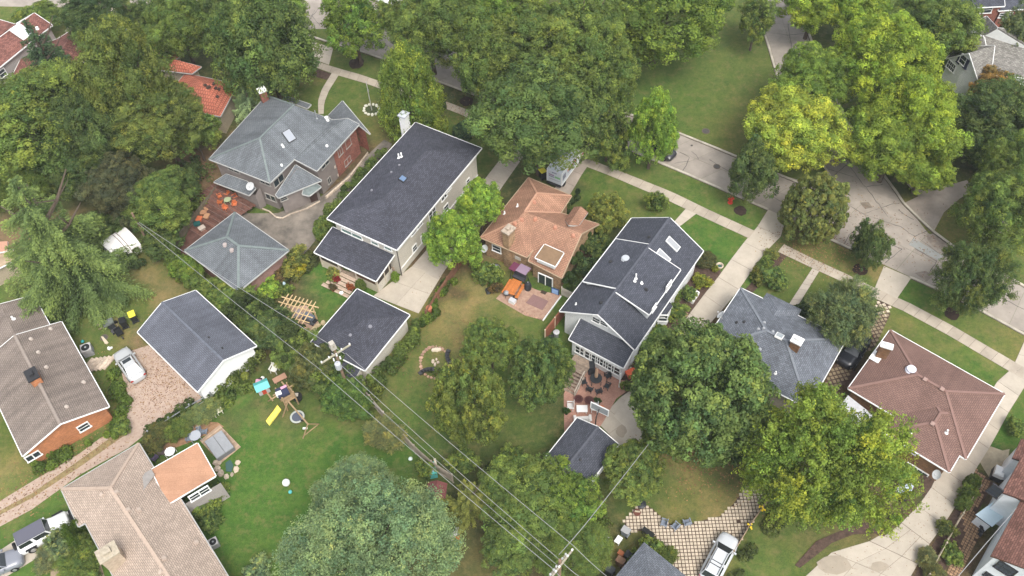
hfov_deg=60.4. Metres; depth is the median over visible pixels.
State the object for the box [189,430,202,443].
table
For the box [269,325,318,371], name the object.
shrub
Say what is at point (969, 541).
stone path
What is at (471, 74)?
tree
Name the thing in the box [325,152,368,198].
edging
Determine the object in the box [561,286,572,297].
gate
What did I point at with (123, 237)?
canopy tent
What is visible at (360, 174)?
hedge
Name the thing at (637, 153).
kerb
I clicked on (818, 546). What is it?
mulch bed
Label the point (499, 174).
driveway
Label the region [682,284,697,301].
shrub
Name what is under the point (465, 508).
juniper
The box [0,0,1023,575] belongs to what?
ground
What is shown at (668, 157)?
parked car
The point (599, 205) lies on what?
tree
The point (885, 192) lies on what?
side street
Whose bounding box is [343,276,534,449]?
fallen leaves
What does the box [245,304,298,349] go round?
shrub
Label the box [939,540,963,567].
shrub
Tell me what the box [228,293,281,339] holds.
shrub
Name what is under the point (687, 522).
chair
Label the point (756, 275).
shrub
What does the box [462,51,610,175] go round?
tree
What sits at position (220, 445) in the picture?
hot tub
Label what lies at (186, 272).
shrub
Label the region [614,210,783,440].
driveway
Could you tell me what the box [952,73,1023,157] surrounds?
tree
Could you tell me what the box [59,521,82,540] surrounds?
arborvitae
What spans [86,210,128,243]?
shrub
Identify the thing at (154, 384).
fallen leaves
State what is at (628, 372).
plastic tub
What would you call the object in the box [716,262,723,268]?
stone bowl
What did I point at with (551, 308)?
edging
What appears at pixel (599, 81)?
tree
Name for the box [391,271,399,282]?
shrub
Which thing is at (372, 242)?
window
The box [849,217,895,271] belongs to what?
tree
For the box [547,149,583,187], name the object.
box truck
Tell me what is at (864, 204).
road stain
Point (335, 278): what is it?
flower pot
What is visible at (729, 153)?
kerb
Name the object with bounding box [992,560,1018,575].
window
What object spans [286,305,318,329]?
pergola floor
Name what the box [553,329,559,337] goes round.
trash can
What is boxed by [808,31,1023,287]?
kerb
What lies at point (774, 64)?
kerb
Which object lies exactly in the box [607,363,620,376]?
window
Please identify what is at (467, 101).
mulch ring
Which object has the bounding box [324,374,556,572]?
power line
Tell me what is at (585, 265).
shrub
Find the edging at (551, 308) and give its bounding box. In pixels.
[542,296,561,320]
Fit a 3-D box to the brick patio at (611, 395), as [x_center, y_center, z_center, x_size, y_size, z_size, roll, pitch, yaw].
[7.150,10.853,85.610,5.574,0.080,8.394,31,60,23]
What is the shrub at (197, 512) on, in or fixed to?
on the ground
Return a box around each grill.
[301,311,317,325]
[524,281,531,290]
[588,361,594,374]
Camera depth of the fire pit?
88.53 m
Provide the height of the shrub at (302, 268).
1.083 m
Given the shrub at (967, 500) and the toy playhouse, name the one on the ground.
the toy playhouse
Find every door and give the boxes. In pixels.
[309,192,318,202]
[538,272,552,286]
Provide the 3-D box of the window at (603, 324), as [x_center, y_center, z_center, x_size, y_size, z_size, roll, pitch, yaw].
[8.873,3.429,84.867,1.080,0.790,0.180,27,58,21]
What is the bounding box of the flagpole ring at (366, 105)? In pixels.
[363,103,380,115]
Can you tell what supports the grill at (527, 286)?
on the flag patio at (525, 296)
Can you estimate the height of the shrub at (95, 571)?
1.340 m
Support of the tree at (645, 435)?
on the ground
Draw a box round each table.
[165,447,176,458]
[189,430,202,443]
[224,197,231,204]
[272,373,286,384]
[292,308,301,317]
[501,278,524,297]
[576,405,587,412]
[590,373,601,385]
[614,535,622,545]
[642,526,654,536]
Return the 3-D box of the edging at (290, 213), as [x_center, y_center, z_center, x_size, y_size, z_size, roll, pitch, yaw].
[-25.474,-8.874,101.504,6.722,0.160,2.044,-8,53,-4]
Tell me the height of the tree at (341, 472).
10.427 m
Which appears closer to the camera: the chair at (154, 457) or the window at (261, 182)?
the chair at (154, 457)
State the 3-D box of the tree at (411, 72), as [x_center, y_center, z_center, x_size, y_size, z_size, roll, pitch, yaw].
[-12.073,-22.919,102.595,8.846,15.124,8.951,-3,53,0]
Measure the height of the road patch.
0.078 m
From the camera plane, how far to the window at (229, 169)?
100.12 m
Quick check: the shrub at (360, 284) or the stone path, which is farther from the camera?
the shrub at (360, 284)
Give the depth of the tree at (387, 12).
109.31 m
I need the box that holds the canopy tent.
[100,227,142,258]
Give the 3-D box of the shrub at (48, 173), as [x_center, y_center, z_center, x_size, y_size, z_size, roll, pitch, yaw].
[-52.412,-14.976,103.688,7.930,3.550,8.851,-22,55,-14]
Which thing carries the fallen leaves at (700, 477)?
on the ground
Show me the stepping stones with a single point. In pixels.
(322, 323)
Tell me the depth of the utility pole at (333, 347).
81.19 m
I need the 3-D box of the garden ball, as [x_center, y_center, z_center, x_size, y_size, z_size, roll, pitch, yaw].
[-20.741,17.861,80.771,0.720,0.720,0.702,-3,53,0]
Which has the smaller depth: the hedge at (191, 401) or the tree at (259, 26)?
the hedge at (191, 401)
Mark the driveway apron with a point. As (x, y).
(895, 284)
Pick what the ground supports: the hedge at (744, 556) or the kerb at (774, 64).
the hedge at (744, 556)
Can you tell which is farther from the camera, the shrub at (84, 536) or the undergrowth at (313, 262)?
the undergrowth at (313, 262)
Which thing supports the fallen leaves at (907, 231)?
on the road at (703, 169)
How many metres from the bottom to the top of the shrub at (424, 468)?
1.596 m
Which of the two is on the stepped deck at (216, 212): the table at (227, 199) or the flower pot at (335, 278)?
the table at (227, 199)
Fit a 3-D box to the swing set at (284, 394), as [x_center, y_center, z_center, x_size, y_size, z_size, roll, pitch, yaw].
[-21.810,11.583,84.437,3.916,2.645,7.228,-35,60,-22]
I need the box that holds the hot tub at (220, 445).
[204,430,234,460]
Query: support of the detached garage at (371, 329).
on the ground
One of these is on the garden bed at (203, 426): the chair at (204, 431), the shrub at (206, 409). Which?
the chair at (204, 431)
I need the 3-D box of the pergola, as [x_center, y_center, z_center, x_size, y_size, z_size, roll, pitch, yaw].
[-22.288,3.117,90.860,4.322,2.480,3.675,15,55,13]
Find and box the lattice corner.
[875,300,891,316]
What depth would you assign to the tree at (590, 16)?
99.60 m
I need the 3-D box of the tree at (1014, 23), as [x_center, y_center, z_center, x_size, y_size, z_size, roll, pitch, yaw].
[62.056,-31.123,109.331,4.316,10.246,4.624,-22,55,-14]
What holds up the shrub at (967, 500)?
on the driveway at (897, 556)
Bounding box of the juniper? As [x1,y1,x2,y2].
[440,479,490,534]
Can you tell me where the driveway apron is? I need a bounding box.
[875,266,910,297]
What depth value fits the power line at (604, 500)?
71.57 m
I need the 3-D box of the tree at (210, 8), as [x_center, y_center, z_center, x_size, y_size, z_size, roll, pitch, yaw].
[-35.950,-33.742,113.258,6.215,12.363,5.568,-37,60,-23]
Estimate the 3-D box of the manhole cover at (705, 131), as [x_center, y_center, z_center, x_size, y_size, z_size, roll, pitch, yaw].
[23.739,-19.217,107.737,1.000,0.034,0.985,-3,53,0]
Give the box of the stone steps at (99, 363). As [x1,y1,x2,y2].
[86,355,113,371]
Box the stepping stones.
[309,320,325,331]
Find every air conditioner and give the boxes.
[79,342,94,357]
[207,536,219,549]
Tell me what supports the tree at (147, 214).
on the ground
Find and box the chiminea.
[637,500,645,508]
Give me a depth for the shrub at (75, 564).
75.63 m
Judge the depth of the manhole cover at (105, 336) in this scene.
91.52 m
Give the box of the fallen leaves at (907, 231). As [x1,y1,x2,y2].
[785,181,1022,350]
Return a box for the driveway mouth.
[905,180,971,229]
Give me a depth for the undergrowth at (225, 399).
86.56 m
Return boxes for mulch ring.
[349,58,363,68]
[460,96,472,105]
[734,206,746,215]
[852,264,867,274]
[944,307,959,319]
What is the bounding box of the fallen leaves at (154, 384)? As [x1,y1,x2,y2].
[78,304,257,448]
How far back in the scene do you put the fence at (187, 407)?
85.11 m
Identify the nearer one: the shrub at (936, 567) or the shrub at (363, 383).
the shrub at (936, 567)
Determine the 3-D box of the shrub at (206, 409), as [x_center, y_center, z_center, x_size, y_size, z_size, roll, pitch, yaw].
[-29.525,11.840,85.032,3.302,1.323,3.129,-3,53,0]
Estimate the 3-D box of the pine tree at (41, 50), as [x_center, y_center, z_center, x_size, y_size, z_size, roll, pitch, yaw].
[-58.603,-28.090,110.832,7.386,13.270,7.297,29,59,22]
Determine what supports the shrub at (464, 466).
on the ground
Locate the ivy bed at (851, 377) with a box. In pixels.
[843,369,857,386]
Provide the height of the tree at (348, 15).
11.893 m
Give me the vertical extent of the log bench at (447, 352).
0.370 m
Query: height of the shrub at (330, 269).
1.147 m
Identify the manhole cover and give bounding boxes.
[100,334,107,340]
[702,128,709,133]
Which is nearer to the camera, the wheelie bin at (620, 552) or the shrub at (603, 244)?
the wheelie bin at (620, 552)
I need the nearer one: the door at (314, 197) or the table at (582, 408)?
the table at (582, 408)
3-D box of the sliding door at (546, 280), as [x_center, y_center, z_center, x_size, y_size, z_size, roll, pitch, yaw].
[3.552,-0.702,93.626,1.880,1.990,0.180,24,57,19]
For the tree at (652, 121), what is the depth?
97.33 m
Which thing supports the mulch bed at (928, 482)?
on the ground
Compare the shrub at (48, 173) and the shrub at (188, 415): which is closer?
the shrub at (188, 415)
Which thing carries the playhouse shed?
on the ground
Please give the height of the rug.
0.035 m
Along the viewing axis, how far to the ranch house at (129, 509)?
75.77 m
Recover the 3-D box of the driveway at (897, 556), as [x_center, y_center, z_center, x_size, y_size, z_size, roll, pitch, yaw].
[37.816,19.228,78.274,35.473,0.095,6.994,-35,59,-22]
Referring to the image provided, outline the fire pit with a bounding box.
[431,358,438,366]
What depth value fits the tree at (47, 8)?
119.55 m
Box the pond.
[225,460,232,471]
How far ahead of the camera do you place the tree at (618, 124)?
100.05 m
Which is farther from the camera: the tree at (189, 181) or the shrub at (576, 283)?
the tree at (189, 181)
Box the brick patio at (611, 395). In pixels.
[564,367,625,431]
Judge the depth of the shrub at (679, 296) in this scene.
91.82 m
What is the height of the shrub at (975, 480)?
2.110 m
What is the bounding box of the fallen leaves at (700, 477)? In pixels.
[630,413,762,525]
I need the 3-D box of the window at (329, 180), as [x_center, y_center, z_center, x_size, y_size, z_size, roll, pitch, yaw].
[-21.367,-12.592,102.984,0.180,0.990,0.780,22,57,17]
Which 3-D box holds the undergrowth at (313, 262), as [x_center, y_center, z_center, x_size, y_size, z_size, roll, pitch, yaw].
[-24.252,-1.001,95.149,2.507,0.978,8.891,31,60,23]
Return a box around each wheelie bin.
[108,324,115,334]
[118,316,129,329]
[127,310,139,324]
[538,167,546,180]
[605,565,615,575]
[615,555,625,568]
[617,549,623,556]
[621,525,630,538]
[624,549,633,561]
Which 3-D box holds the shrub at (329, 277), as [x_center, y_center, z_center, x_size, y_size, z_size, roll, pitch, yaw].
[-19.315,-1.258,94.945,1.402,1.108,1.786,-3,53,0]
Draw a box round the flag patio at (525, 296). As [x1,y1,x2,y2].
[496,283,560,319]
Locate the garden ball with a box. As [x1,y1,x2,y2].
[282,479,289,485]
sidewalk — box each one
[314,63,753,237]
[778,244,1023,378]
[907,184,931,195]
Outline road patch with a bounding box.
[909,238,941,260]
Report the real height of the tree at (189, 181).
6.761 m
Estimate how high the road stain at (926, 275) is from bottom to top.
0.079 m
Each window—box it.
[0,67,7,78]
[24,450,42,462]
[76,421,92,433]
[188,485,211,502]
[227,167,240,174]
[259,180,271,186]
[264,192,277,202]
[273,172,284,188]
[280,196,288,202]
[321,160,329,170]
[327,176,332,185]
[341,227,362,240]
[370,240,378,246]
[412,243,417,253]
[428,205,436,222]
[443,202,449,211]
[491,244,501,253]
[574,344,584,357]
[583,350,595,361]
[590,353,603,366]
[591,315,600,325]
[599,319,608,328]
[599,358,612,371]
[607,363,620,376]
[657,314,668,321]
[665,279,671,292]
[907,462,928,476]
[945,59,956,73]
[957,53,967,66]
[982,8,992,13]
[982,571,993,575]
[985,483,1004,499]
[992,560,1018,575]
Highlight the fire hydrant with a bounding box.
[728,196,733,204]
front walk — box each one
[675,209,694,225]
[789,268,818,304]
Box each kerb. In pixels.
[305,33,768,210]
[452,52,798,182]
[760,17,831,175]
[794,222,872,259]
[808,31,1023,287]
[909,275,1023,335]
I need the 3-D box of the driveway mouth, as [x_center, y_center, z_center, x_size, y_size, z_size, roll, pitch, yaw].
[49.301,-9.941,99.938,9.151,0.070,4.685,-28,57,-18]
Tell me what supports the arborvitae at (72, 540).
on the ground
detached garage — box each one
[137,290,256,399]
[184,212,289,290]
[310,288,409,380]
[545,417,618,481]
[616,542,684,575]
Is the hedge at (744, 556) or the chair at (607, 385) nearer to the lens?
the hedge at (744, 556)
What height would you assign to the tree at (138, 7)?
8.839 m
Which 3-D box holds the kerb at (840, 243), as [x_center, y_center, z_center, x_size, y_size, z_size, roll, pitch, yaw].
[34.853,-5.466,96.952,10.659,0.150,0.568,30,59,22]
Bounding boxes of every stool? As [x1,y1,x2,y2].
[193,221,199,226]
[195,216,202,221]
[197,224,205,230]
[202,213,209,218]
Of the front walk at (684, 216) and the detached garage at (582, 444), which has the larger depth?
the front walk at (684, 216)
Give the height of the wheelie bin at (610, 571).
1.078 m
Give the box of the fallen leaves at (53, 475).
[0,409,147,542]
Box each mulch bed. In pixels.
[302,69,330,79]
[365,106,377,113]
[621,258,720,395]
[745,253,786,292]
[795,519,901,567]
[898,475,933,511]
[915,472,991,575]
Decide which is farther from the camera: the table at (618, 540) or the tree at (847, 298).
the tree at (847, 298)
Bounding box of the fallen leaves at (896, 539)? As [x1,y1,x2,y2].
[769,474,982,573]
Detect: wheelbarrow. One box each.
[98,317,117,328]
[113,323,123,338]
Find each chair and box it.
[150,454,159,462]
[200,428,207,435]
[268,362,279,374]
[567,401,573,408]
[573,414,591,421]
[574,395,582,402]
[584,396,593,403]
[586,385,593,391]
[595,387,602,395]
[603,381,611,390]
[604,371,611,380]
[660,517,668,528]
[670,521,680,531]
[682,518,691,527]
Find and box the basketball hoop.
[590,402,608,424]
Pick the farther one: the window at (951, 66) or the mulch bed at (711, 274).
the window at (951, 66)
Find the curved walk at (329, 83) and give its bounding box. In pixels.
[318,73,338,113]
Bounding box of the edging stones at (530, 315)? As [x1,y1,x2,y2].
[515,304,542,319]
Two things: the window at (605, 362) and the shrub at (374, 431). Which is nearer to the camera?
the shrub at (374, 431)
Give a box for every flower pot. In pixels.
[328,282,337,291]
[332,274,340,283]
[346,282,354,291]
[562,407,570,414]
[593,396,601,403]
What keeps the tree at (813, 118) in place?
on the ground
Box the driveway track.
[0,432,127,513]
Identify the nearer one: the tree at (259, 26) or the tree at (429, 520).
the tree at (429, 520)
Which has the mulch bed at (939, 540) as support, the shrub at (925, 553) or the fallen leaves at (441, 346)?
the shrub at (925, 553)
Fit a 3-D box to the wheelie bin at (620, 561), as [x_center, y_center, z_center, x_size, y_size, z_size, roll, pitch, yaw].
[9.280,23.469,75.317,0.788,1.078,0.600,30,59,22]
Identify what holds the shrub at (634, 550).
on the ground
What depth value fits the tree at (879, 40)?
99.04 m
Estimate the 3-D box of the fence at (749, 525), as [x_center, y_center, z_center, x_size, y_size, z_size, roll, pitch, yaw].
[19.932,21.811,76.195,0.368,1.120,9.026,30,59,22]
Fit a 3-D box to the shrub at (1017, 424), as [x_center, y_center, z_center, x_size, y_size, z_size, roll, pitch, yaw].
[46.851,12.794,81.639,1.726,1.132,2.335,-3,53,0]
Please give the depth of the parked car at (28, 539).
77.16 m
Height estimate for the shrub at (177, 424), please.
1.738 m
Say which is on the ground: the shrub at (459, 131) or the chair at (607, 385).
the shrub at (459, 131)
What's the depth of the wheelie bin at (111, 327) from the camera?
91.20 m
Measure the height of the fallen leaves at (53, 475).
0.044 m
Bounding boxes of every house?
[0,13,92,83]
[0,241,20,285]
[0,296,112,462]
[61,443,229,575]
[151,45,238,132]
[209,86,370,212]
[314,110,481,297]
[480,177,599,289]
[559,217,703,387]
[716,287,842,412]
[843,329,1004,480]
[941,16,1023,100]
[959,0,1023,26]
[972,438,1023,575]
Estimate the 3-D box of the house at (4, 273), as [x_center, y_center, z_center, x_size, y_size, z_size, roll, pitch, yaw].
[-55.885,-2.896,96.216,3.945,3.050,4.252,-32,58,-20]
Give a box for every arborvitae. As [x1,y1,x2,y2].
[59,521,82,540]
[65,531,88,552]
[70,517,88,532]
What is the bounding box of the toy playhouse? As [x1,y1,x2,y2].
[253,378,270,395]
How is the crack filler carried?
on the road at (703, 169)
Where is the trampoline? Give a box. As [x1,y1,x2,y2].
[290,410,303,423]
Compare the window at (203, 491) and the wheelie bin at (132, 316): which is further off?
the wheelie bin at (132, 316)
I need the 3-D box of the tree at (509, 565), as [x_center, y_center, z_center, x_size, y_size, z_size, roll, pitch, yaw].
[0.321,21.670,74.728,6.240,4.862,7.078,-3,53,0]
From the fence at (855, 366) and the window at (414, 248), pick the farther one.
the window at (414, 248)
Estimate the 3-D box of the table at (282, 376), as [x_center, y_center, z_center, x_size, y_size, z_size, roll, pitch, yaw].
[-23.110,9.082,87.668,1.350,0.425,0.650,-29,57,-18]
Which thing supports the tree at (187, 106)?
on the ground
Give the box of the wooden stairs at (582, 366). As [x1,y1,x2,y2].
[556,354,588,396]
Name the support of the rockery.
on the ground
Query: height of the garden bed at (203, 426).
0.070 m
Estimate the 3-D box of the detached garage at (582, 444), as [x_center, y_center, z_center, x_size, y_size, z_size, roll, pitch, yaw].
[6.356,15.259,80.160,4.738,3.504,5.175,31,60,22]
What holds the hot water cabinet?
on the ground
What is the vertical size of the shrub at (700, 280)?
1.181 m
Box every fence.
[146,392,212,432]
[175,184,216,245]
[363,392,453,482]
[425,245,468,313]
[544,312,564,337]
[733,498,768,551]
[853,344,869,370]
[928,485,981,575]
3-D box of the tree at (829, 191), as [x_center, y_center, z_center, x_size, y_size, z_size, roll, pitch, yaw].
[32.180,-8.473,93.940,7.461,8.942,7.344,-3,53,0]
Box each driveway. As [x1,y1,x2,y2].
[0,345,200,525]
[0,528,82,575]
[51,557,103,575]
[241,140,391,256]
[312,43,332,64]
[374,267,439,312]
[412,138,527,278]
[555,144,601,193]
[601,391,648,444]
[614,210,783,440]
[806,371,1023,575]
[980,446,1009,475]
[1015,343,1023,366]
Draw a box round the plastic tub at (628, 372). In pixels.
[625,367,634,378]
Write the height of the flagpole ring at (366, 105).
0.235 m
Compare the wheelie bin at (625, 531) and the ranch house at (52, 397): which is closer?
the wheelie bin at (625, 531)
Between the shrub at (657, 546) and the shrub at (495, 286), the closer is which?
the shrub at (657, 546)
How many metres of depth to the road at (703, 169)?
99.08 m
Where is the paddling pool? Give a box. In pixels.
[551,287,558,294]
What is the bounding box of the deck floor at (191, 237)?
[180,197,218,254]
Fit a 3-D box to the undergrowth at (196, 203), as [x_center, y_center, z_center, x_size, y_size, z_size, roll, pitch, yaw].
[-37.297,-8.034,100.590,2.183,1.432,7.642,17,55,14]
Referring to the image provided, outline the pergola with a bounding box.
[278,294,318,329]
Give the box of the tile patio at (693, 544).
[623,485,763,575]
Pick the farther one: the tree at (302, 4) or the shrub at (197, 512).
the tree at (302, 4)
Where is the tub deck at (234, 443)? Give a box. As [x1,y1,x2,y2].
[200,425,240,461]
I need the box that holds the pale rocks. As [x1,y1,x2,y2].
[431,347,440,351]
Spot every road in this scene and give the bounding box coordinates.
[0,0,67,6]
[339,31,1023,330]
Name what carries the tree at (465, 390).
on the ground
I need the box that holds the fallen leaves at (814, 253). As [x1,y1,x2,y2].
[758,226,871,285]
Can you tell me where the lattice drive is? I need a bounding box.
[821,308,890,419]
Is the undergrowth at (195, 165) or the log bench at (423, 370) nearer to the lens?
the log bench at (423, 370)
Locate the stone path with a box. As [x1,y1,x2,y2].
[947,469,989,575]
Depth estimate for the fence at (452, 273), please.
93.48 m
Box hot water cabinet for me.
[989,465,1004,482]
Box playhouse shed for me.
[427,480,446,504]
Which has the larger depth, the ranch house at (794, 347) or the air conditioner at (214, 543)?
the ranch house at (794, 347)
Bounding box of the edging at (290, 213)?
[262,201,319,218]
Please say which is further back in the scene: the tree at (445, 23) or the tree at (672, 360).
the tree at (445, 23)
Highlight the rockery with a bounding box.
[212,460,240,479]
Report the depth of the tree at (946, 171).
96.35 m
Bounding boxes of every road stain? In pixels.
[860,202,871,208]
[915,271,932,280]
[927,234,949,248]
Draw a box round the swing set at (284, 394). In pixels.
[266,381,318,438]
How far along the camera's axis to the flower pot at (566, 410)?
84.10 m
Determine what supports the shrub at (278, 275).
on the ground
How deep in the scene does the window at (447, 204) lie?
98.62 m
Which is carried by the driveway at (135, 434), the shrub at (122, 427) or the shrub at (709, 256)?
the shrub at (122, 427)
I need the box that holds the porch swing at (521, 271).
[509,262,530,283]
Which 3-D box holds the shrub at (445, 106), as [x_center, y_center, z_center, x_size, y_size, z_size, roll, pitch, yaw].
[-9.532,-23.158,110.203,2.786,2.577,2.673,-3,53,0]
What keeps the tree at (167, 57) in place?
on the ground
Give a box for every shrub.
[1,131,48,189]
[31,542,62,575]
[40,144,79,197]
[42,527,72,561]
[52,543,100,575]
[73,531,95,553]
[80,561,102,575]
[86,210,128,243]
[103,182,135,230]
[113,415,131,435]
[139,420,175,455]
[162,417,190,444]
[167,253,204,284]
[176,409,199,432]
[189,277,222,304]
[191,396,223,425]
[191,498,220,519]
[199,504,224,534]
[206,281,260,319]
[209,482,229,504]
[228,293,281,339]
[241,551,271,575]
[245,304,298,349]
[255,290,268,297]
[257,274,279,298]
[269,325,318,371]
[274,267,284,281]
[275,283,294,297]
[281,243,309,277]
[288,341,334,391]
[294,263,306,276]
[307,360,334,398]
[312,215,336,240]
[318,373,366,421]
[326,266,339,276]
[327,270,335,282]
[339,396,373,422]
[344,375,369,397]
[355,278,366,290]
[361,411,407,455]
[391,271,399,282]
[415,458,438,479]
[429,96,446,112]
[443,446,482,474]
[452,120,473,141]
[468,261,481,271]
[471,261,504,286]
[488,282,503,293]
[500,442,529,472]
[573,277,582,290]
[574,257,597,276]
[582,233,598,253]
[590,233,612,259]
[619,380,631,391]
[626,545,636,560]
[638,534,666,554]
[648,322,671,335]
[661,544,680,564]
[668,302,690,322]
[674,289,682,301]
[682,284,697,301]
[691,272,714,289]
[695,250,716,268]
[711,263,718,271]
[730,444,757,467]
[749,265,765,286]
[756,254,774,267]
[758,265,788,291]
[763,248,779,259]
[801,295,810,310]
[889,513,903,525]
[915,545,940,567]
[922,560,948,575]
[934,516,959,537]
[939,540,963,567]
[953,494,973,511]
[956,482,980,500]
[962,473,982,489]
[1005,415,1023,436]
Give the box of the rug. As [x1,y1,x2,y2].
[526,294,547,309]
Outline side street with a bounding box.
[762,0,927,232]
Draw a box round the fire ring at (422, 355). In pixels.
[419,345,448,379]
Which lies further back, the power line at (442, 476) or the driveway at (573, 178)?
the driveway at (573, 178)
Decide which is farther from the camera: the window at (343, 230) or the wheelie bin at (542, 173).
the wheelie bin at (542, 173)
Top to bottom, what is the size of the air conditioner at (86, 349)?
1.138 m
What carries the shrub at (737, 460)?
on the ground
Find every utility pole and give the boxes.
[131,212,144,235]
[321,340,350,377]
[549,548,573,575]
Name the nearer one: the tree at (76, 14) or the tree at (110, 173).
the tree at (110, 173)
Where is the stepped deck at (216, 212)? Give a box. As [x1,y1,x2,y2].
[169,183,255,235]
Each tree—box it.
[0,57,97,181]
[0,158,52,212]
[0,169,156,335]
[9,0,60,26]
[16,15,82,81]
[40,84,136,166]
[47,149,101,200]
[49,0,129,40]
[57,12,176,155]
[73,149,158,215]
[108,71,209,166]
[120,164,197,236]
[121,0,151,34]
[133,168,182,217]
[136,29,180,66]
[139,225,185,262]
[140,0,216,64]
[164,111,222,161]
[171,166,202,200]
[201,0,323,103]
[202,0,244,28]
[232,84,260,126]
[240,0,310,43]
[265,464,469,575]
[307,451,399,551]
[319,0,386,64]
[375,0,411,45]
[376,36,448,143]
[384,0,452,74]
[417,0,521,88]
[421,208,484,269]
[425,354,508,447]
[447,14,531,110]
[454,176,504,234]
[459,316,519,373]
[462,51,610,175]
[469,0,552,40]
[476,451,578,554]
[479,510,548,575]
[481,0,586,96]
[507,334,575,412]
[532,516,614,575]
[538,454,607,534]
[542,0,624,65]
[543,20,641,120]
[583,99,632,173]
[585,191,629,234]
[586,0,644,57]
[602,438,666,506]
[619,0,734,69]
[627,85,679,169]
[628,316,780,469]
[639,426,667,454]
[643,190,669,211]
[718,0,735,14]
[726,133,779,205]
[731,377,929,540]
[737,0,778,50]
[741,82,855,173]
[768,40,855,108]
[775,0,852,39]
[777,170,850,245]
[804,273,885,351]
[811,0,895,44]
[828,9,946,105]
[841,89,973,182]
[849,52,960,165]
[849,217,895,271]
[887,0,989,65]
[895,150,958,194]
[929,238,1023,319]
[947,163,1023,257]
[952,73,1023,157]
[961,136,1005,168]
[964,127,1023,204]
[967,64,1023,108]
[998,0,1023,46]
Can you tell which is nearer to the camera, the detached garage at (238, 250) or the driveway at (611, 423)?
the driveway at (611, 423)
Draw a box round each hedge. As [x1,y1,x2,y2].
[143,364,251,433]
[154,241,225,305]
[221,288,311,362]
[225,347,266,389]
[303,342,361,401]
[323,148,387,214]
[366,318,421,386]
[367,375,386,410]
[419,277,457,326]
[727,506,788,575]
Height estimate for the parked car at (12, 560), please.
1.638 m
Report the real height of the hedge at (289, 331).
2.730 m
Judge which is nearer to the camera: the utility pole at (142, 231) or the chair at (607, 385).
the chair at (607, 385)
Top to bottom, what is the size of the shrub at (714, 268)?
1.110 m
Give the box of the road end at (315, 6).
[298,0,401,28]
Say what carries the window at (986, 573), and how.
in the stucco house at (1003, 555)
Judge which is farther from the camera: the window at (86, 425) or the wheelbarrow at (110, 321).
the wheelbarrow at (110, 321)
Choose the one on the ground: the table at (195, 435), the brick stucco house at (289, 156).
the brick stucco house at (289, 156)
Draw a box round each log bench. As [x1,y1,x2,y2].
[418,367,434,374]
[445,349,450,363]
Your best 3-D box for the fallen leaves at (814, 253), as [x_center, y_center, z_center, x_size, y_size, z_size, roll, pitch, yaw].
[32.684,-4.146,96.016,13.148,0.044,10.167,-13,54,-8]
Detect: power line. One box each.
[138,223,321,370]
[139,222,344,353]
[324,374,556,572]
[341,365,577,575]
[347,354,605,575]
[347,379,556,564]
[559,440,651,554]
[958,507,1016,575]
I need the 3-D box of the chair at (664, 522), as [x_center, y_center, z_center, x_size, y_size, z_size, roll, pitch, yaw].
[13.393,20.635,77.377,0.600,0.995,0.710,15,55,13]
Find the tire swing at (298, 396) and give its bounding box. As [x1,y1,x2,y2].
[293,392,301,401]
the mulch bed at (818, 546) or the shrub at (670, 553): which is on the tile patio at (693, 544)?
the shrub at (670, 553)
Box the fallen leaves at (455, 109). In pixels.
[369,89,503,152]
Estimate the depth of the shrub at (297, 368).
84.82 m
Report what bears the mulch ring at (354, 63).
on the ground
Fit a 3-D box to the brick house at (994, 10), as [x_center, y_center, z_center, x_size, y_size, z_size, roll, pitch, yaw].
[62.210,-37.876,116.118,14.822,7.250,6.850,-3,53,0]
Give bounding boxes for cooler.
[508,297,516,304]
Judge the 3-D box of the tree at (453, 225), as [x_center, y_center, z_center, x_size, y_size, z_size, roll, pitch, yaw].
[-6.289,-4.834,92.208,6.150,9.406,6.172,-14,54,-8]
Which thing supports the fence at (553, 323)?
on the ground
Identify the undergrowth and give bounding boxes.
[30,366,133,475]
[52,286,98,324]
[116,243,161,268]
[173,194,208,232]
[175,155,216,183]
[214,381,254,410]
[266,250,319,300]
[427,366,450,375]
[466,461,516,555]
[578,504,612,561]
[794,304,812,319]
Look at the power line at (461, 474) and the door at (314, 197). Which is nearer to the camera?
the power line at (461, 474)
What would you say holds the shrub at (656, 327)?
on the mulch bed at (711, 274)
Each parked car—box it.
[0,549,24,574]
[12,510,73,554]
[113,346,146,383]
[644,137,676,160]
[698,532,738,575]
[836,333,873,369]
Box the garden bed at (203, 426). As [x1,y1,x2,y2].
[145,422,223,450]
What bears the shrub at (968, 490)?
on the mulch bed at (939, 540)
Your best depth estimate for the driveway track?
82.41 m
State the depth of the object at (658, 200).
98.55 m
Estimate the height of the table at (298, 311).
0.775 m
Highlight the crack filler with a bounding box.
[310,12,1023,331]
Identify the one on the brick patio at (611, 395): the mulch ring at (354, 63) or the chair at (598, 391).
the chair at (598, 391)
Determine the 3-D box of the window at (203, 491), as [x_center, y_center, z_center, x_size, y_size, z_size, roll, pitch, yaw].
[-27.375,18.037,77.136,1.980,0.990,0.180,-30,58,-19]
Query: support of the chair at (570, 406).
on the brick patio at (611, 395)
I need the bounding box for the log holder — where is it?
[633,509,640,515]
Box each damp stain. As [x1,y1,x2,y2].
[616,425,626,437]
[816,555,851,574]
[871,561,888,571]
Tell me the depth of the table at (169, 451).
82.59 m

